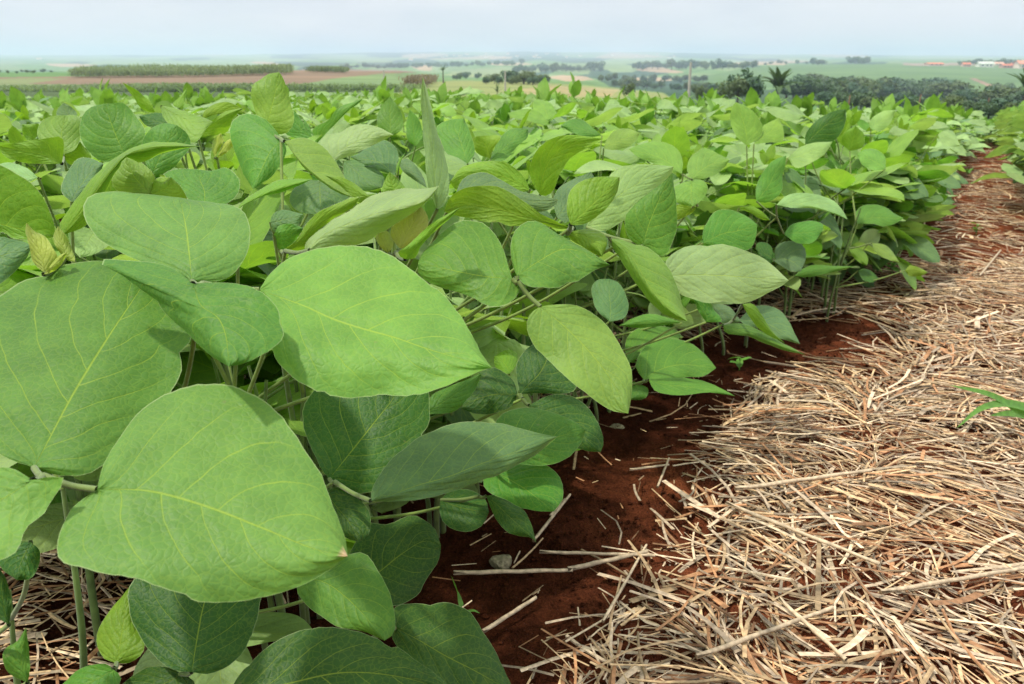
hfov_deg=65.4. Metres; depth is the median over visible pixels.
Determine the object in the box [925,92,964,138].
soybean plant
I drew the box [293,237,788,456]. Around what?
soybean plant
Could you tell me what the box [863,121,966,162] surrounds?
soybean plant
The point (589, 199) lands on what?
soybean plant
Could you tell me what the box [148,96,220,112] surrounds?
soybean plant
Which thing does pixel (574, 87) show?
soybean plant
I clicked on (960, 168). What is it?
soybean plant
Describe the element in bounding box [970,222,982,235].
weed
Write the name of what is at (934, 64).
house
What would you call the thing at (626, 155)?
soybean plant
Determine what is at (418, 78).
sugarcane
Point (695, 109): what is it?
soybean plant
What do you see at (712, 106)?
soybean plant
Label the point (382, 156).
soybean plant
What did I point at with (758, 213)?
soybean plant
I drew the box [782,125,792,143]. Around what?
soybean plant
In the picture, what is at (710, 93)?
soybean plant
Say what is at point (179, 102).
soybean plant
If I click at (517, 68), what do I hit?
tree
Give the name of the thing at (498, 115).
soybean plant
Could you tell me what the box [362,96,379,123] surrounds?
soybean plant
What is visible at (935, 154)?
soybean plant
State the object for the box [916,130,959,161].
soybean plant
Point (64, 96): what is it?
soybean plant
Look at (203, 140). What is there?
soybean plant
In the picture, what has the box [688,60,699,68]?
tree
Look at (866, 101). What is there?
tree
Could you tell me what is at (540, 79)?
tree
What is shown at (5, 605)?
soybean plant
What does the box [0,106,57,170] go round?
soybean plant
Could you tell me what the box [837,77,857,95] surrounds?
tree
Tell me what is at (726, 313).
soybean plant
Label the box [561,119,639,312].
soybean plant
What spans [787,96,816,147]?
soybean plant
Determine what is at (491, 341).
soybean plant
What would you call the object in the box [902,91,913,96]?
tree
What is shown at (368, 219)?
soybean plant
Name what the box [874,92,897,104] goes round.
banana plant
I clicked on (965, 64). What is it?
house
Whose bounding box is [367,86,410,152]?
soybean plant
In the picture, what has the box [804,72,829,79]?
tree
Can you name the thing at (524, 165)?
soybean plant
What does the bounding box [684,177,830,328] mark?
soybean plant
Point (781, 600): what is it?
straw stalk
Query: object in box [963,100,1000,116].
tree
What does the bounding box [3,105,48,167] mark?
soybean plant
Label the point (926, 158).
soybean plant
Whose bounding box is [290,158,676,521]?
soybean plant
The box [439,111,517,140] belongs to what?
soybean plant
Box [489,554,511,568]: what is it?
stone
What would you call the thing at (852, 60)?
tree
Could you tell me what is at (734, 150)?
soybean plant
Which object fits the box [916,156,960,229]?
soybean plant
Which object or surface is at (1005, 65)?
house
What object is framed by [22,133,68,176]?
soybean plant
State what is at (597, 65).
tree
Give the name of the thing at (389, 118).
soybean plant
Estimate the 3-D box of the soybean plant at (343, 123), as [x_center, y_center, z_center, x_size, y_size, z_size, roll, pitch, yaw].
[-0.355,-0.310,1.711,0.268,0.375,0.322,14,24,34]
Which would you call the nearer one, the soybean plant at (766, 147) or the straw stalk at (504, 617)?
the straw stalk at (504, 617)
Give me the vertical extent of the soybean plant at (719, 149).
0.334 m
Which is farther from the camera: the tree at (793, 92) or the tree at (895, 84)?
the tree at (895, 84)
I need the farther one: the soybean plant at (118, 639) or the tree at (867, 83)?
the tree at (867, 83)
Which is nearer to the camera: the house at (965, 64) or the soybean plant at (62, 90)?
the soybean plant at (62, 90)
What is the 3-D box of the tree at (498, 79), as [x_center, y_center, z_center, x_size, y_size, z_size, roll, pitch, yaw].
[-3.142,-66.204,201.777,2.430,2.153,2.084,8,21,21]
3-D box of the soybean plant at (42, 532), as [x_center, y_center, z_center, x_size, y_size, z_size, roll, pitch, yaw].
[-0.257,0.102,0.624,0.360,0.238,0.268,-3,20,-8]
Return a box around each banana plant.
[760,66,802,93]
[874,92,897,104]
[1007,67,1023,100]
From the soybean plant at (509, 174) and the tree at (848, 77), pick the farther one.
the tree at (848, 77)
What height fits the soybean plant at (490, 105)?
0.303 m
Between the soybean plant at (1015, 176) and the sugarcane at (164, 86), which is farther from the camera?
the sugarcane at (164, 86)
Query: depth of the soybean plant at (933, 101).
2.97 m
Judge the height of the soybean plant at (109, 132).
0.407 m
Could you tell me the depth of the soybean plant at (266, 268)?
0.58 m
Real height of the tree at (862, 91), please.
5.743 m
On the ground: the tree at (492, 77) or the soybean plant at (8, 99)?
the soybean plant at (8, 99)
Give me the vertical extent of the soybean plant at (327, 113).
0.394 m
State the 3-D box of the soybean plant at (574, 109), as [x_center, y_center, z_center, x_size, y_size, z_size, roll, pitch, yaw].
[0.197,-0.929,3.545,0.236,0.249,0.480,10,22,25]
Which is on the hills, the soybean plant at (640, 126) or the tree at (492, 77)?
the tree at (492, 77)
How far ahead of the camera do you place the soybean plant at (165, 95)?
3.78 m
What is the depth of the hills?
1134.94 m
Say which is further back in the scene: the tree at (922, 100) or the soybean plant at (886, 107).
the tree at (922, 100)
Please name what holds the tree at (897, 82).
on the hills
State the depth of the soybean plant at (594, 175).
1.43 m
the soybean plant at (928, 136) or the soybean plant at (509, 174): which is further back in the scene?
the soybean plant at (928, 136)
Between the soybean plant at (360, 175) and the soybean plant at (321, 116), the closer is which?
the soybean plant at (360, 175)
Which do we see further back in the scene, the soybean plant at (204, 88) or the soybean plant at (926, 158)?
the soybean plant at (204, 88)
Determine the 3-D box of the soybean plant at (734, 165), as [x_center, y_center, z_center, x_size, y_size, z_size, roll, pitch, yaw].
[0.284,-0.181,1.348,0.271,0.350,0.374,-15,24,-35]
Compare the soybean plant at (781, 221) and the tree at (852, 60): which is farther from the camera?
the tree at (852, 60)
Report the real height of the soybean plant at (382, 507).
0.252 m
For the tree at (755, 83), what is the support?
on the hills
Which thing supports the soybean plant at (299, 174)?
on the ground
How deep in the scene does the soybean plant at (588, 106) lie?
2.74 m
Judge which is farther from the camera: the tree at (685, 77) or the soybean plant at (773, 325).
the tree at (685, 77)
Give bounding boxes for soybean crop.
[0,82,1023,183]
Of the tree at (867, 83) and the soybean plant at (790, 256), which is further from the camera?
the tree at (867, 83)
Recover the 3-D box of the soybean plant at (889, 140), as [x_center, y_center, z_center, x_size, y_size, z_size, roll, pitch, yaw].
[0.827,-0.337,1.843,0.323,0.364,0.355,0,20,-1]
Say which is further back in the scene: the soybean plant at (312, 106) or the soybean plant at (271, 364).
the soybean plant at (312, 106)
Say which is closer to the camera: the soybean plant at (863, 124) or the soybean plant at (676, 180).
the soybean plant at (676, 180)
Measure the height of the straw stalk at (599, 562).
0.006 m
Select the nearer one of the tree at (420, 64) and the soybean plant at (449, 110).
the soybean plant at (449, 110)
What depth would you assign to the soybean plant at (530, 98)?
3.31 m
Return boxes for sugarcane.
[0,82,421,91]
[67,63,294,76]
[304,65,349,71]
[398,74,439,85]
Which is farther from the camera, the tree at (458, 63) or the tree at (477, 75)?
the tree at (458, 63)
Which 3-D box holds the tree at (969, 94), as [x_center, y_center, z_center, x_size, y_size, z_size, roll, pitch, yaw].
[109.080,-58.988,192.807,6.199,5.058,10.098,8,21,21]
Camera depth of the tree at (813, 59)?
1338.57 m
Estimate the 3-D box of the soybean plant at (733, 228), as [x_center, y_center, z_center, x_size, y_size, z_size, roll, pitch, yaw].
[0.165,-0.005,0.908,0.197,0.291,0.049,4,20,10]
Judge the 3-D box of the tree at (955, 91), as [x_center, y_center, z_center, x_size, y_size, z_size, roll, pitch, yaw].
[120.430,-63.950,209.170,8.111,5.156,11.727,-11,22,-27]
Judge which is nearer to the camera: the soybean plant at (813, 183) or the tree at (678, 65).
the soybean plant at (813, 183)
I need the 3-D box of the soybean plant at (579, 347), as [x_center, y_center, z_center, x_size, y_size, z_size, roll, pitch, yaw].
[-0.045,0.095,0.510,0.268,0.347,0.069,10,22,27]
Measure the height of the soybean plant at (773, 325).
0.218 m
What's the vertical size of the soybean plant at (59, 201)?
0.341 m
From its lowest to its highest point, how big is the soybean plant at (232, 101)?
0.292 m
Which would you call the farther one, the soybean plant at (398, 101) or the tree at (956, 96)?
the tree at (956, 96)
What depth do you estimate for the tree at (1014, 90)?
183.79 m
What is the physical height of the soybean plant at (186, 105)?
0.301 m
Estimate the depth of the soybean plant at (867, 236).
1.47 m
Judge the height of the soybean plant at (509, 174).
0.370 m
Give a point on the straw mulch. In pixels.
(928, 393)
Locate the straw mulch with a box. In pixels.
[0,143,1023,683]
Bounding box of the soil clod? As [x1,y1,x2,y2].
[547,534,589,557]
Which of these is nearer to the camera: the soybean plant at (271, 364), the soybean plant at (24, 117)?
the soybean plant at (271, 364)
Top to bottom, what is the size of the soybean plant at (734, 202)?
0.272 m
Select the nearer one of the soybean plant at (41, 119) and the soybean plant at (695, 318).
the soybean plant at (695, 318)
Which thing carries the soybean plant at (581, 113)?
on the ground
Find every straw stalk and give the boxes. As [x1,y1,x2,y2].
[453,568,572,574]
[482,596,536,632]
[532,493,570,541]
[539,550,654,556]
[567,549,647,570]
[602,544,646,622]
[629,464,668,470]
[656,458,669,487]
[695,606,833,658]
[725,501,880,565]
[734,468,871,490]
[778,597,847,660]
[879,566,1023,594]
[978,249,1000,276]
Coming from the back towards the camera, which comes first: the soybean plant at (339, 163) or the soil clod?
the soybean plant at (339, 163)
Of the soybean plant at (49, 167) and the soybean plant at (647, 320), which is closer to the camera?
the soybean plant at (647, 320)
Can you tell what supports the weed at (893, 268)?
on the ground
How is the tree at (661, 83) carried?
on the hills
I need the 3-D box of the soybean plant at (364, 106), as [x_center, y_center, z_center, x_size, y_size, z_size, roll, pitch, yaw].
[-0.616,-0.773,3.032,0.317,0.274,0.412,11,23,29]
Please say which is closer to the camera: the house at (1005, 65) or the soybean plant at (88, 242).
the soybean plant at (88, 242)
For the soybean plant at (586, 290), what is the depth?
0.98 m
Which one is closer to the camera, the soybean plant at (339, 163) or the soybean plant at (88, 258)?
the soybean plant at (88, 258)
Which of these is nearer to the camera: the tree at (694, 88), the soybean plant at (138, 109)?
the soybean plant at (138, 109)
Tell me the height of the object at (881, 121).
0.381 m
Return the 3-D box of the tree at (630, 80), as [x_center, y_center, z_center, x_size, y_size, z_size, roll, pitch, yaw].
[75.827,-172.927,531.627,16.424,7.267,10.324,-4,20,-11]
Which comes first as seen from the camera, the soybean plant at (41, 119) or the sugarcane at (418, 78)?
the soybean plant at (41, 119)
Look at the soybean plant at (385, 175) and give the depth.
1.12 m
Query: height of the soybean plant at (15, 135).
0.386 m
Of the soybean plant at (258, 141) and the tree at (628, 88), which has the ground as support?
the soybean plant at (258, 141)
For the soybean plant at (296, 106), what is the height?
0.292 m
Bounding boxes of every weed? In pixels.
[452,578,478,612]
[729,357,751,369]
[884,262,901,273]
[950,385,1023,427]
[964,168,972,174]
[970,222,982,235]
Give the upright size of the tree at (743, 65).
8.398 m
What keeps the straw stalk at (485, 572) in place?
on the ground
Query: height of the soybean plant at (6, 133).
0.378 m
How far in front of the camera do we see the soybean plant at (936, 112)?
2.21 m
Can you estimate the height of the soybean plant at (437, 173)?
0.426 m
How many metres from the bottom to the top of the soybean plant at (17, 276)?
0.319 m
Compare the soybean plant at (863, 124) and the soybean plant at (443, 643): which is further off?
the soybean plant at (863, 124)
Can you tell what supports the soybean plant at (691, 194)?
on the ground
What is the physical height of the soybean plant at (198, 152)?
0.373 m
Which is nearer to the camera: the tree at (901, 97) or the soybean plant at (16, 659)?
the soybean plant at (16, 659)
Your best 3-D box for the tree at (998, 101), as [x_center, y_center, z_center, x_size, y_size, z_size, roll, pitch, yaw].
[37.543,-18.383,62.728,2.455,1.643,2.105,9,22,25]
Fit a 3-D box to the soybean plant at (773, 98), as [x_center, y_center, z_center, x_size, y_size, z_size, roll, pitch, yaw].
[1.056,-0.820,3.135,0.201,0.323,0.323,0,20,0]
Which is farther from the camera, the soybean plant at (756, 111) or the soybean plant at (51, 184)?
the soybean plant at (756, 111)
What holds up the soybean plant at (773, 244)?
on the ground
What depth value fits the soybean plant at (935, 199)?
1.65 m
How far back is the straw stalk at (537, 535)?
0.75 m
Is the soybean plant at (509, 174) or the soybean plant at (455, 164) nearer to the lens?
the soybean plant at (509, 174)
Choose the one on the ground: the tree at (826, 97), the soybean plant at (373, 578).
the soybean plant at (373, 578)
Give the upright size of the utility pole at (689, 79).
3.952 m
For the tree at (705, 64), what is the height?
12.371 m
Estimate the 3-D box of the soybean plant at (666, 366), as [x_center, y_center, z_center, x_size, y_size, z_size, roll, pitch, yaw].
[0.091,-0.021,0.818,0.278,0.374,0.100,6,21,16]
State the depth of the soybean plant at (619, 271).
1.09 m
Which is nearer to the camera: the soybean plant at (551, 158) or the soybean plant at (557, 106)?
the soybean plant at (551, 158)
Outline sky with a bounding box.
[0,0,1023,55]
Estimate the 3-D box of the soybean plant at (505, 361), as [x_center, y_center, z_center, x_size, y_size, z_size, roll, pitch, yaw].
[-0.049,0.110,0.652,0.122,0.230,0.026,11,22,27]
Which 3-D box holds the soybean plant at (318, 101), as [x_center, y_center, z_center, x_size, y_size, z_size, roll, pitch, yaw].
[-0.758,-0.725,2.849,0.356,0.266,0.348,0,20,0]
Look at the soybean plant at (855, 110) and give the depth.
3.69 m
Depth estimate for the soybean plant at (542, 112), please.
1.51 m
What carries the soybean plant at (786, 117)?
on the ground
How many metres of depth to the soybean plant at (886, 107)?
2.41 m
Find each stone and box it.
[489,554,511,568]
[609,423,624,428]
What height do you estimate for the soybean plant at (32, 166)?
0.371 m
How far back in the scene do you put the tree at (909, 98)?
93.70 m
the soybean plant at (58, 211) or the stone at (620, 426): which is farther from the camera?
the soybean plant at (58, 211)
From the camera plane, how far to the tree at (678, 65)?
1300.91 m
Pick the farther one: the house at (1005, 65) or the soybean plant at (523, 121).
the house at (1005, 65)
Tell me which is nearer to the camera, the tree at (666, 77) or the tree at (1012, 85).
the tree at (1012, 85)
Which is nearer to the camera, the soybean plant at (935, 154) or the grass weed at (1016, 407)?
the grass weed at (1016, 407)
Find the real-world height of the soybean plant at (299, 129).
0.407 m
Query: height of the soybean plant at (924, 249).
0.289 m
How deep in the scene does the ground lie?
0.75 m
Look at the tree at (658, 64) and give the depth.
1390.19 m
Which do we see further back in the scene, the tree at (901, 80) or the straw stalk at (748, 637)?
the tree at (901, 80)
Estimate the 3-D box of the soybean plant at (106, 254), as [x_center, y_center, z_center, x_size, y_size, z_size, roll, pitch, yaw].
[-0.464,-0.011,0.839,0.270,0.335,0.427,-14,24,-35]
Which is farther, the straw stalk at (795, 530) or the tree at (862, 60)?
the tree at (862, 60)
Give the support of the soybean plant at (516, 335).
on the ground
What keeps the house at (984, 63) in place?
on the hills
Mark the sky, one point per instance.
(27, 27)
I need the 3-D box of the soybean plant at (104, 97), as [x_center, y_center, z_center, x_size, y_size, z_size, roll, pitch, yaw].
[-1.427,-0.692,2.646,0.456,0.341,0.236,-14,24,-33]
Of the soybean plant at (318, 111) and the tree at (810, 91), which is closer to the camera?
the soybean plant at (318, 111)
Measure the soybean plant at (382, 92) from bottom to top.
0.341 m
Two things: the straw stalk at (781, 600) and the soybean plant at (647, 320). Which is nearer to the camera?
the straw stalk at (781, 600)
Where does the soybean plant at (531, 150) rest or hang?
on the ground
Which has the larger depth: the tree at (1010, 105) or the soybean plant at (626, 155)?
the tree at (1010, 105)
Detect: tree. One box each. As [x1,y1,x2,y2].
[415,63,423,66]
[439,65,446,82]
[452,74,461,78]
[454,61,463,66]
[461,72,470,77]
[474,72,481,78]
[482,77,489,83]
[484,74,500,83]
[495,76,503,82]
[500,70,518,82]
[508,78,515,83]
[511,65,526,71]
[511,73,529,83]
[519,70,536,83]
[525,77,538,84]
[537,62,549,72]
[537,75,548,83]
[549,63,558,72]
[561,64,574,71]
[574,65,585,71]
[586,62,595,70]
[587,61,605,70]
[607,72,618,78]
[610,80,618,85]
[616,77,637,86]
[620,83,635,95]
[632,61,647,69]
[639,60,649,69]
[639,75,648,80]
[640,80,652,88]
[642,60,656,68]
[648,73,656,78]
[653,60,666,69]
[653,79,665,88]
[661,74,671,80]
[665,58,683,69]
[672,74,688,81]
[674,84,682,90]
[675,61,682,69]
[680,61,687,68]
[683,82,694,89]
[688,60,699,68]
[690,84,704,92]
[691,74,708,82]
[694,86,704,99]
[697,82,710,87]
[701,61,709,69]
[706,83,719,88]
[710,58,727,68]
[715,76,748,102]
[726,68,765,97]
[727,63,738,67]
[738,63,747,67]
[750,60,758,66]
[773,73,819,97]
[786,77,813,98]
[787,75,843,94]
[802,77,841,95]
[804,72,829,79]
[809,57,816,63]
[812,81,832,97]
[814,91,834,106]
[825,75,857,80]
[825,91,848,104]
[829,80,848,93]
[834,90,860,105]
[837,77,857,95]
[846,78,881,94]
[847,56,858,63]
[847,82,867,94]
[847,91,875,108]
[851,76,874,91]
[857,58,866,63]
[859,96,876,107]
[873,80,893,96]
[875,76,893,97]
[879,76,912,82]
[879,79,900,96]
[883,79,900,95]
[883,94,904,105]
[889,77,908,94]
[893,92,907,107]
[896,82,928,94]
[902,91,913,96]
[902,95,919,107]
[904,77,928,83]
[912,96,926,110]
[915,86,931,97]
[921,80,972,98]
[924,77,948,81]
[929,81,980,97]
[941,94,965,102]
[942,97,971,106]
[947,89,981,99]
[950,87,978,102]
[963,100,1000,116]
[973,85,1011,102]
[978,98,1007,117]
[982,85,1000,98]
[982,89,1012,102]
[986,86,1020,103]
[989,82,1006,88]
[999,58,1008,63]
[1002,102,1017,109]
[1003,91,1023,102]
[1004,82,1017,88]
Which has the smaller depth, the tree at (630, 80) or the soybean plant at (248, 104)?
the soybean plant at (248, 104)
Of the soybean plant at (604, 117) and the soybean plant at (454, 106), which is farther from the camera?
the soybean plant at (454, 106)
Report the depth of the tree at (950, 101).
64.64 m
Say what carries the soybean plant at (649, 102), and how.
on the ground
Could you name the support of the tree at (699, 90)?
on the hills
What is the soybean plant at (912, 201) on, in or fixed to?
on the ground
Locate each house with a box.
[924,63,943,65]
[961,62,970,66]
[975,61,994,67]
[998,64,1012,67]
[1012,60,1023,68]
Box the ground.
[0,141,1023,683]
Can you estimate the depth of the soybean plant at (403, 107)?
3.36 m
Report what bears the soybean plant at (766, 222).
on the ground
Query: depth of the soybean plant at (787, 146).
2.71 m
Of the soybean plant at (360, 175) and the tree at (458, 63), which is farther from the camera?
the tree at (458, 63)
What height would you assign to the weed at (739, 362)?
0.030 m
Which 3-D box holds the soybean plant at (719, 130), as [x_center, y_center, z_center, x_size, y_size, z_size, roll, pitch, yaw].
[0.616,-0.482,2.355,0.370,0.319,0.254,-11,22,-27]
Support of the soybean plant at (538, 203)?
on the ground
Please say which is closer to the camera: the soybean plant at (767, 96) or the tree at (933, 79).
the soybean plant at (767, 96)
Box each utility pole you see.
[504,71,505,90]
[687,62,691,97]
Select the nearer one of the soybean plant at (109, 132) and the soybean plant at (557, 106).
the soybean plant at (109, 132)
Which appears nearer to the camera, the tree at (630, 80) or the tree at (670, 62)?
the tree at (630, 80)
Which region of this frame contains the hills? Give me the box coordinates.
[0,52,1023,118]
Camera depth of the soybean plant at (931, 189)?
1.61 m
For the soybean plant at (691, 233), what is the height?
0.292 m
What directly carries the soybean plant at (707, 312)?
on the ground
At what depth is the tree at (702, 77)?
724.15 m
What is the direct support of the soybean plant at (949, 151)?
on the ground
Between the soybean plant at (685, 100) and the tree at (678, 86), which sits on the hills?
the tree at (678, 86)
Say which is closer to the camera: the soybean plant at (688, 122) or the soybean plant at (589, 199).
the soybean plant at (589, 199)
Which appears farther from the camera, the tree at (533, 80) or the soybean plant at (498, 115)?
the tree at (533, 80)
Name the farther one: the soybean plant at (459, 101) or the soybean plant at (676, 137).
the soybean plant at (459, 101)
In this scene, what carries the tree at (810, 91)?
on the hills
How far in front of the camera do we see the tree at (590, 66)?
1266.16 m
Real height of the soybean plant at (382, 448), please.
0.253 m
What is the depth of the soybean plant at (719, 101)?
3.55 m
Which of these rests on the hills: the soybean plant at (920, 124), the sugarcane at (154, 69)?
the sugarcane at (154, 69)
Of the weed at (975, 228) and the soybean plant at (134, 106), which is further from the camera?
the soybean plant at (134, 106)
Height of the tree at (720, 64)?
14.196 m
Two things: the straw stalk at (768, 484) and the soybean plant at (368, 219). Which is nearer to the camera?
the soybean plant at (368, 219)
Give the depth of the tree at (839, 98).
108.02 m
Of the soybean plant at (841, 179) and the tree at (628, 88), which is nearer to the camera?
the soybean plant at (841, 179)
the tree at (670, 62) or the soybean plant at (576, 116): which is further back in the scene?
the tree at (670, 62)
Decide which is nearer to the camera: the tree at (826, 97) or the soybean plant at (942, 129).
the soybean plant at (942, 129)
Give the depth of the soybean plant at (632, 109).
3.21 m
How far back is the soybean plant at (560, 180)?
1.42 m
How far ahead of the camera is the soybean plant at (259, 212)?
0.65 m
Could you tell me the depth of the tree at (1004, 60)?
1126.79 m
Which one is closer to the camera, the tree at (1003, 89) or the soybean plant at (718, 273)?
the soybean plant at (718, 273)
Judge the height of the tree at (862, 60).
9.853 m
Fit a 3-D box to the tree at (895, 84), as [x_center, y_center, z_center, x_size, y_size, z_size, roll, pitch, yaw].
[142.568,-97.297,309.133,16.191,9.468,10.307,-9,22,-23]
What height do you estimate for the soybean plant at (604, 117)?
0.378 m
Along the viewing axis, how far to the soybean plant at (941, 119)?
3.28 m
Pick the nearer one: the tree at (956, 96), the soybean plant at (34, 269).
the soybean plant at (34, 269)
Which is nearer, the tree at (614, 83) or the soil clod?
the soil clod
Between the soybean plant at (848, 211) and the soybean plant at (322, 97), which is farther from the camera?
the soybean plant at (322, 97)
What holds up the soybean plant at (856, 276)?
on the ground
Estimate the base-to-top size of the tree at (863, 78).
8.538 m
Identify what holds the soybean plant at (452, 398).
on the ground
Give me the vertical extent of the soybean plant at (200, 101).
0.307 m
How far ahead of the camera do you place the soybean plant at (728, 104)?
2.28 m
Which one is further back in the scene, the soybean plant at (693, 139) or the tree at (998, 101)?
the tree at (998, 101)
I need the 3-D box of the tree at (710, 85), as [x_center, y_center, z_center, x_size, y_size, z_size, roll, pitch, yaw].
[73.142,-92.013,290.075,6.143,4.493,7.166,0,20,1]
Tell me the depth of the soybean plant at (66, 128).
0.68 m
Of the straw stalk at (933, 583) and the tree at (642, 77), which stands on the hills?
the tree at (642, 77)
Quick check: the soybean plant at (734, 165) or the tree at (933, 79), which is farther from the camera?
the tree at (933, 79)
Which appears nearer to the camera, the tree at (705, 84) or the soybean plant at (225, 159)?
the soybean plant at (225, 159)
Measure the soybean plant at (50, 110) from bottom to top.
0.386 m
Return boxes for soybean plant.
[0,83,154,259]
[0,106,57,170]
[0,107,22,142]
[0,109,45,172]
[0,114,99,173]
[0,115,90,261]
[0,142,122,253]
[0,157,103,655]
[0,202,276,294]
[0,237,261,683]
[0,261,347,602]
[0,282,355,683]
[0,540,144,683]
[0,570,11,634]
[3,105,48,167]
[3,628,29,683]
[4,104,95,138]
[5,85,38,117]
[5,96,51,111]
[6,213,114,257]
[9,171,291,504]
[13,162,70,263]
[18,112,47,171]
[18,264,65,275]
[21,367,372,552]
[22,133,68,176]
[25,141,491,397]
[29,87,82,166]
[29,100,84,177]
[29,112,42,118]
[31,107,202,196]
[33,119,165,176]
[37,88,75,112]
[52,148,103,214]
[56,103,76,115]
[65,134,321,378]
[67,253,103,261]
[69,78,118,105]
[69,160,327,567]
[79,102,392,274]
[92,79,113,104]
[92,98,148,114]
[95,175,159,258]
[112,158,437,612]
[130,104,139,108]
[133,87,160,113]
[134,106,201,115]
[142,123,190,174]
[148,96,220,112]
[160,151,208,175]
[161,90,170,102]
[163,165,376,374]
[171,284,262,391]
[173,89,188,168]
[183,96,204,116]
[183,110,294,170]
[185,98,242,150]
[189,109,211,151]
[191,90,204,106]
[193,90,216,105]
[193,102,285,147]
[199,86,214,104]
[200,135,216,151]
[204,128,342,172]
[206,129,380,203]
[230,72,602,471]
[230,84,309,126]
[234,602,510,683]
[237,98,400,171]
[247,207,458,624]
[259,516,440,640]
[261,407,585,650]
[264,220,631,642]
[266,180,518,482]
[269,210,535,618]
[272,224,481,621]
[280,141,454,214]
[286,99,361,142]
[288,107,402,159]
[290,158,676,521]
[292,97,300,109]
[293,98,323,135]
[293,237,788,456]
[295,109,407,159]
[298,99,367,171]
[302,390,556,502]
[305,98,363,128]
[305,176,619,469]
[306,103,372,120]
[307,93,331,113]
[307,102,377,126]
[309,94,341,126]
[328,487,370,541]
[332,76,405,132]
[332,79,448,487]
[343,159,384,212]
[349,144,542,283]
[350,153,456,194]
[350,165,565,423]
[351,140,432,526]
[356,99,379,111]
[358,282,587,513]
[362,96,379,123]
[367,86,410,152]
[368,154,557,523]
[377,97,421,161]
[381,163,532,253]
[387,111,443,157]
[393,350,517,518]
[394,97,415,116]
[397,102,448,155]
[398,101,438,113]
[399,122,531,169]
[401,104,475,156]
[402,103,457,136]
[403,81,483,117]
[408,127,516,161]
[413,100,482,116]
[413,190,619,450]
[419,149,693,339]
[430,94,471,111]
[433,161,530,537]
[436,118,628,402]
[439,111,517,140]
[440,135,601,533]
[445,97,460,103]
[449,157,529,337]
[451,108,503,130]
[454,100,490,124]
[455,100,511,119]
[462,106,622,186]
[467,172,593,493]
[472,128,733,402]
[475,110,604,177]
[476,102,542,134]
[487,107,575,130]
[489,93,543,129]
[491,97,561,122]
[504,128,690,197]
[505,220,568,340]
[508,91,550,122]
[508,99,614,174]
[516,104,654,155]
[517,76,602,128]
[518,140,647,268]
[518,170,556,194]
[526,173,688,291]
[527,222,732,369]
[528,175,564,185]
[541,94,609,143]
[543,108,696,189]
[544,160,704,412]
[551,72,631,127]
[552,314,681,394]
[557,124,660,142]
[560,104,578,111]
[560,158,609,183]
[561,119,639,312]
[561,220,702,347]
[564,220,700,395]
[566,113,606,130]
[572,326,680,396]
[574,209,756,422]
[574,303,740,397]
[576,213,704,325]
[577,86,627,112]
[579,180,707,401]
[586,303,802,406]
[593,143,788,250]
[596,122,784,245]
[597,105,702,138]
[605,117,713,145]
[609,192,827,330]
[612,96,660,125]
[622,300,721,350]
[628,99,676,114]
[629,107,693,118]
[629,141,728,182]
[630,106,764,153]
[631,113,702,144]
[639,92,667,117]
[641,106,703,118]
[642,89,682,119]
[656,95,707,132]
[656,106,711,146]
[658,98,726,118]
[661,118,729,172]
[672,136,801,296]
[675,108,764,149]
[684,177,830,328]
[694,99,758,139]
[698,206,769,352]
[701,167,790,243]
[702,87,713,108]
[702,160,849,313]
[705,96,784,133]
[707,87,783,146]
[707,140,776,173]
[711,123,733,137]
[711,139,817,240]
[716,156,847,354]
[718,106,792,147]
[730,102,854,347]
[733,144,828,302]
[739,165,816,224]
[742,152,834,267]
[753,97,802,147]
[757,141,907,321]
[760,117,792,147]
[763,91,813,119]
[764,92,804,147]
[766,104,901,302]
[766,127,924,165]
[767,90,805,144]
[768,154,880,312]
[768,164,855,274]
[774,104,949,202]
[778,168,880,293]
[779,149,938,264]
[781,94,810,144]
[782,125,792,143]
[783,149,885,315]
[784,122,928,287]
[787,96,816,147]
[802,123,942,202]
[804,181,921,289]
[805,109,927,321]
[812,121,963,214]
[818,205,900,277]
[819,251,881,291]
[832,126,902,314]
[835,146,939,289]
[848,164,958,272]
[850,106,860,128]
[857,118,959,179]
[859,108,968,183]
[862,118,938,232]
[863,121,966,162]
[864,143,956,265]
[867,94,955,161]
[868,97,954,148]
[868,120,942,158]
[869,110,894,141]
[875,103,917,160]
[880,93,917,159]
[887,120,938,162]
[893,95,941,132]
[897,114,919,160]
[911,193,958,222]
[913,159,954,243]
[916,129,957,155]
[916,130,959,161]
[916,152,965,171]
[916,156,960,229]
[920,106,969,155]
[920,152,955,202]
[924,109,953,154]
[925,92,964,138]
[936,104,950,130]
[941,119,970,158]
[945,106,958,156]
[950,115,973,142]
[1006,142,1023,183]
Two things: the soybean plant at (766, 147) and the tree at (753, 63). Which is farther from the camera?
the tree at (753, 63)
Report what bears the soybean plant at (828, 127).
on the ground
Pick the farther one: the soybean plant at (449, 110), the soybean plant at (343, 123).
the soybean plant at (449, 110)
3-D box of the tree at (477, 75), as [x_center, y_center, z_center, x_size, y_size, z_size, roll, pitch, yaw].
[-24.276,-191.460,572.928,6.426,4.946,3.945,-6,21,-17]
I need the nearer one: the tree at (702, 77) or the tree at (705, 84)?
the tree at (705, 84)
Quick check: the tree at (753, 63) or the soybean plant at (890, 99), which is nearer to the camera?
the soybean plant at (890, 99)
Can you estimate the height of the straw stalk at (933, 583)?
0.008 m

